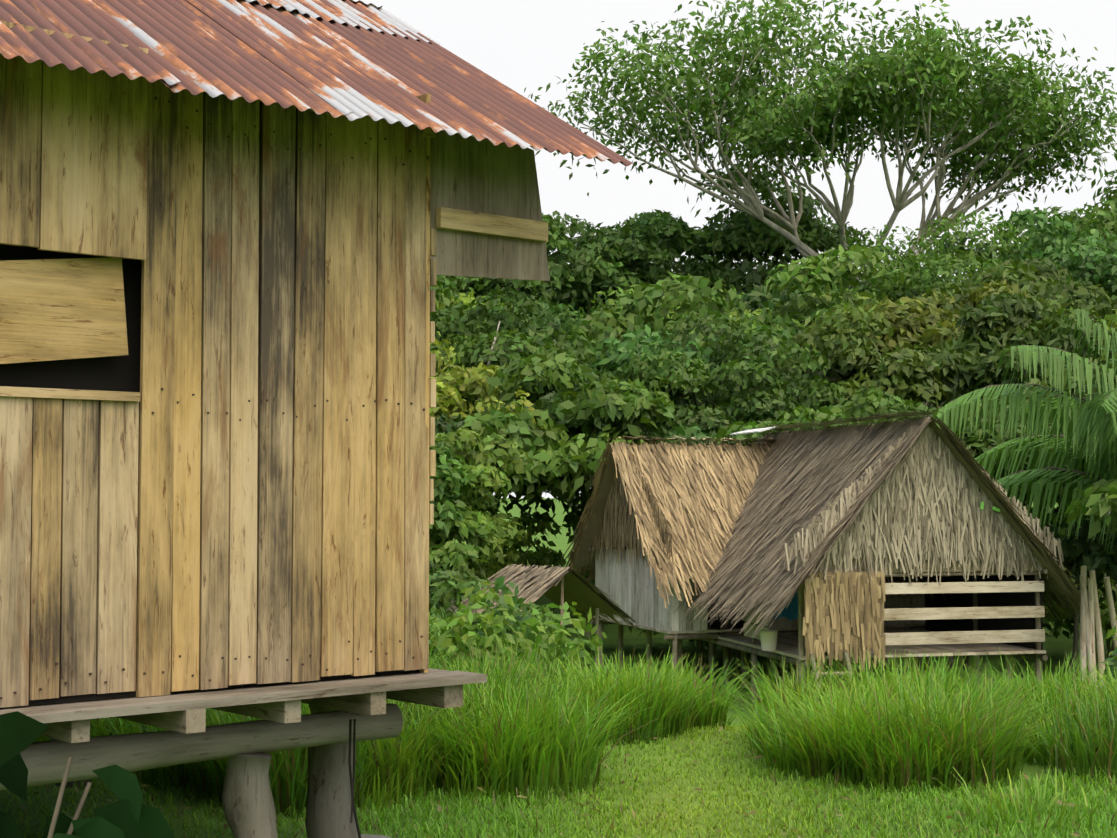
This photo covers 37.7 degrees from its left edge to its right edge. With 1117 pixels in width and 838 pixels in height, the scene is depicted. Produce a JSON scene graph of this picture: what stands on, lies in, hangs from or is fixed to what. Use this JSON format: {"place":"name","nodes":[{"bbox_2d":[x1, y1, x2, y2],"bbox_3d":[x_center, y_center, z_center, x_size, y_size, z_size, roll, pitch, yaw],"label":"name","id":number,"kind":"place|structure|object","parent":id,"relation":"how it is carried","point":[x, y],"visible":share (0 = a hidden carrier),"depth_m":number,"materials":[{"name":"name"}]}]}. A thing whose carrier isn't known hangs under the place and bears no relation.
{"place":"outdoors","nodes":[
{"label":"outdoors","id":0,"kind":"place"},
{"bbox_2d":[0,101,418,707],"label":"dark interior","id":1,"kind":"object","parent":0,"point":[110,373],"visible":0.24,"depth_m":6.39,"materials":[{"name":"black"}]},
{"bbox_2d":[0,20,436,707],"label":"stilt house walls","id":2,"kind":"structure","parent":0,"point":[262,530],"depth_m":6.59,"materials":[{"name":"brown wood"}]},
{"bbox_2d":[0,257,139,401],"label":"window shutter","id":3,"kind":"object","parent":2,"relation":"attached to","point":[56,309],"visible":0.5,"depth_m":6.20,"materials":[{"name":"brown wood"}]},
{"bbox_2d":[0,97,428,698],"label":"nails","id":4,"kind":"object","parent":2,"relation":"in","point":[240,419],"visible":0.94,"depth_m":6.66,"materials":[{"name":"metal"}]},
{"bbox_2d":[0,0,633,166],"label":"corrugated roof","id":5,"kind":"structure","parent":2,"relation":"on","point":[351,60],"depth_m":7.13,"materials":[{"name":"brown metal"}]},
{"bbox_2d":[430,130,549,280],"bbox_3d":[-0.307,-1.012,7.529,0.696,0.760,0.010,2,-4,-40],"label":"extension","id":6,"kind":"object","parent":2,"relation":"attached to","point":[470,173],"visible":0.77,"depth_m":7.50,"materials":[{"name":"brown wood"}]},
{"bbox_2d":[436,207,547,241],"bbox_3d":[-0.298,-0.889,7.499,0.625,0.090,0.038,2,-4,-40],"label":"wooden plank","id":7,"kind":"object","parent":6,"relation":"attached to","point":[485,223],"visible":0.93,"depth_m":7.47,"materials":[{"name":"brown wood"}]},
{"bbox_2d":[421,127,435,140],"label":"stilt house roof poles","id":8,"kind":"object","parent":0,"point":[427,131],"visible":0.02,"depth_m":7.29,"materials":[{"name":"brown wood"}]},
{"bbox_2d":[0,498,1116,837],"bbox_3d":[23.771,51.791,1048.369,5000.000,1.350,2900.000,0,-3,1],"label":"ground","id":9,"kind":"structure","parent":0,"point":[1060,648],"depth_m":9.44,"materials":[{"name":"green plant"}]},
{"bbox_2d":[0,711,173,837],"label":"large leaves","id":10,"kind":"object","parent":9,"relation":"on","point":[129,814],"visible":0.97,"depth_m":4.12,"materials":[{"name":"green plant"}]},
{"bbox_2d":[50,704,357,837],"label":"support posts","id":11,"kind":"object","parent":9,"relation":"on","point":[249,805],"visible":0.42,"depth_m":7.44,"materials":[{"name":"grey wood"}]},
{"bbox_2d":[0,703,402,789],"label":"stilt house bearers","id":12,"kind":"object","parent":11,"relation":"on","point":[45,762],"visible":0.62,"depth_m":6.53,"materials":[{"name":"grey wood"}]},
{"bbox_2d":[40,684,462,742],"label":"floor joists","id":13,"kind":"object","parent":12,"relation":"on","point":[185,721],"visible":0.33,"depth_m":6.63,"materials":[{"name":"brown wood"}]},
{"bbox_2d":[0,668,486,722],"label":"floor board","id":14,"kind":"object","parent":13,"relation":"on","point":[84,710],"depth_m":6.42,"materials":[{"name":"brown wood"}]},
{"bbox_2d":[348,719,360,837],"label":"cable","id":15,"kind":"object","parent":12,"relation":"hanging from","point":[352,783],"visible":1,"depth_m":6.89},
{"bbox_2d":[361,834,390,837],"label":"stone","id":16,"kind":"object","parent":9,"relation":"on","point":[371,836],"visible":0.61,"depth_m":7.68,"materials":[{"name":"grey stone"}]},
{"bbox_2d":[516,567,598,677],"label":"hut posts","id":17,"kind":"object","parent":9,"relation":"on","point":[562,603],"visible":0.23,"depth_m":24.82,"materials":[{"name":"wood"}]},
{"bbox_2d":[494,568,619,614],"bbox_3d":[-0.293,2.671,25.342,1.900,0.700,1.650,2,-3,-34],"label":"shelter roof","id":18,"kind":"object","parent":17,"relation":"on","point":[586,598],"visible":0.4,"depth_m":25.40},
{"bbox_2d":[453,564,635,626],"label":"small hut roof","id":19,"kind":"structure","parent":18,"relation":"on","point":[538,588],"depth_m":25.05,"materials":[{"name":"beige wicker"}]},
{"bbox_2d":[47,590,1078,837],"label":"wooden stakes","id":20,"kind":"object","parent":9,"relation":"on","point":[87,788],"visible":0.31,"depth_m":4.04,"materials":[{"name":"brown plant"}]},
{"bbox_2d":[588,548,952,686],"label":"hut poles","id":21,"kind":"object","parent":9,"relation":"on","point":[677,644],"visible":0.12,"depth_m":26.62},
{"bbox_2d":[574,445,765,577],"bbox_3d":[3.567,1.500,27.655,5.600,2.082,4.000,1,-3,-19],"label":"thatched roof underlayer","id":22,"kind":"object","parent":21,"relation":"on","point":[592,526],"visible":0.06,"depth_m":27.68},
{"bbox_2d":[562,441,946,608],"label":"thatched roof","id":23,"kind":"structure","parent":22,"relation":"on","point":[696,502],"depth_m":26.24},
{"bbox_2d":[590,443,672,566],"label":"thatched gable","id":24,"kind":"structure","parent":23,"relation":"attached to","point":[624,531],"depth_m":26.98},
{"bbox_2d":[606,436,776,442],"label":"roof ridge","id":25,"kind":"structure","parent":23,"relation":"on","point":[702,439],"depth_m":27.30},
{"bbox_2d":[429,477,1116,639],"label":"shrubs","id":26,"kind":"object","parent":9,"relation":"on","point":[1099,498],"visible":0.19,"depth_m":24.05,"materials":[{"name":"green plant"}]},
{"bbox_2d":[429,0,1116,661],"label":"forest trees","id":27,"kind":"object","parent":9,"relation":"on","point":[711,340],"depth_m":43.85,"materials":[{"name":"green plant"}]},
{"bbox_2d":[809,652,853,694],"bbox_3d":[3.731,3.658,21.855,0.600,1.031,0.652,1,-3,-14],"label":"hut ladder","id":28,"kind":"object","parent":9,"relation":"on","point":[846,657],"visible":0.21,"depth_m":22.03,"materials":[{"name":"beige wood"}]},
{"bbox_2d":[683,568,1047,702],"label":"hut posts","id":29,"kind":"object","parent":9,"relation":"on","point":[727,645],"visible":0.15,"depth_m":23.77,"materials":[{"name":"wood"}]},
{"bbox_2d":[697,627,1045,659],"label":"hut floor platform","id":30,"kind":"structure","parent":29,"relation":"on","point":[787,645],"depth_m":23.38,"materials":[{"name":"brown wood"}]},
{"bbox_2d":[760,630,777,650],"bbox_3d":[2.966,3.125,23.081,0.260,0.280,0.247,1,-3,-14],"label":"bucket","id":31,"kind":"object","parent":30,"relation":"on","point":[768,638],"visible":0.98,"depth_m":22.98,"materials":[{"name":"beige"}]},
{"bbox_2d":[722,581,1044,644],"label":"wooden slats","id":32,"kind":"object","parent":29,"relation":"attached to","point":[954,637],"visible":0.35,"depth_m":22.76,"materials":[{"name":"beige wood"}]},
{"bbox_2d":[724,419,1073,600],"bbox_3d":[4.395,1.372,25.484,4.300,2.452,6.200,1,-3,-14],"label":"thatched roof underlayer","id":33,"kind":"object","parent":29,"relation":"on","point":[1060,587],"visible":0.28,"depth_m":22.86,"materials":[{"name":"brown wicker"}]},
{"bbox_2d":[668,415,1105,636],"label":"thatched roof","id":34,"kind":"structure","parent":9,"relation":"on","point":[780,509],"depth_m":23.77,"materials":[{"name":"brown wicker"}]},
{"bbox_2d":[774,588,797,620],"bbox_3d":[3.429,2.616,23.980,0.365,0.619,1.110,-1,-3,17],"label":"cloth","id":35,"kind":"object","parent":34,"relation":"attached to","point":[790,612],"visible":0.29,"depth_m":23.56,"materials":[{"name":"blue fabric"}]},
{"bbox_2d":[804,572,881,647],"bbox_3d":[3.885,2.597,22.299,1.150,1.020,0.010,1,-3,-14],"label":"backing","id":36,"kind":"object","parent":34,"relation":"attached to","point":[850,574],"visible":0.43,"depth_m":22.28,"materials":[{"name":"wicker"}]},
{"bbox_2d":[744,409,942,431],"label":"roof ridge","id":37,"kind":"structure","parent":34,"relation":"on","point":[876,417],"depth_m":24.65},
{"bbox_2d":[802,571,885,671],"bbox_3d":[3.886,2.760,22.250,1.215,1.384,0.135,1,-3,-11],"label":"thatch wall panel","id":38,"kind":"object","parent":34,"relation":"attached to","point":[856,623],"visible":1,"depth_m":22.25,"materials":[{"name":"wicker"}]},
{"bbox_2d":[785,417,1063,586],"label":"thatched gable","id":39,"kind":"structure","parent":34,"relation":"attached to","point":[908,524],"depth_m":22.66,"materials":[{"name":"beige wicker"}]},
{"bbox_2d":[931,309,1116,550],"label":"palm","id":40,"kind":"object","parent":9,"relation":"on","point":[1088,417],"depth_m":24.52,"materials":[{"name":"green plant"}]},
{"bbox_2d":[1079,566,1116,688],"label":"fence","id":41,"kind":"object","parent":9,"relation":"on","point":[1090,622],"visible":0.67,"depth_m":22.22,"materials":[{"name":"beige wood"}]},
{"bbox_2d":[34,576,1116,835],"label":"tall grass","id":42,"kind":"structure","parent":0,"point":[518,720],"depth_m":9.82,"materials":[{"name":"green plant"}]},
{"bbox_2d":[353,0,1116,497],"label":"sky","id":43,"kind":"structure","parent":0,"point":[520,44],"materials":[{"name":"white"}]},
{"bbox_2d":[729,426,776,434],"bbox_3d":[3.279,0.202,27.633,0.325,0.099,1.400,1,-3,-14],"label":"sheet","id":44,"kind":"object","parent":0,"point":[753,430],"visible":1,"depth_m":27.45,"materials":[{"name":"white"}]},
{"bbox_2d":[594,616,924,633],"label":"hut floor","id":45,"kind":"structure","parent":0,"point":[738,626],"depth_m":25.87,"materials":[{"name":"brown wood"}]},
{"bbox_2d":[595,547,924,630],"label":"hut walls","id":46,"kind":"structure","parent":0,"point":[632,591],"depth_m":26.39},
{"bbox_2d":[707,573,1042,649],"bbox_3d":[4.392,2.815,25.425,3.700,1.120,5.580,1,-3,-14],"label":"hut interior","id":47,"kind":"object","parent":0,"point":[996,599],"depth_m":24.78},
{"bbox_2d":[980,502,999,511],"bbox_3d":[6.027,1.228,22.840,0.318,0.151,0.010,1,-3,-14],"label":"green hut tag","id":48,"kind":"object","parent":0,"point":[993,508],"visible":0.93,"depth_m":22.84,"materials":[{"name":"green"}]}
]}

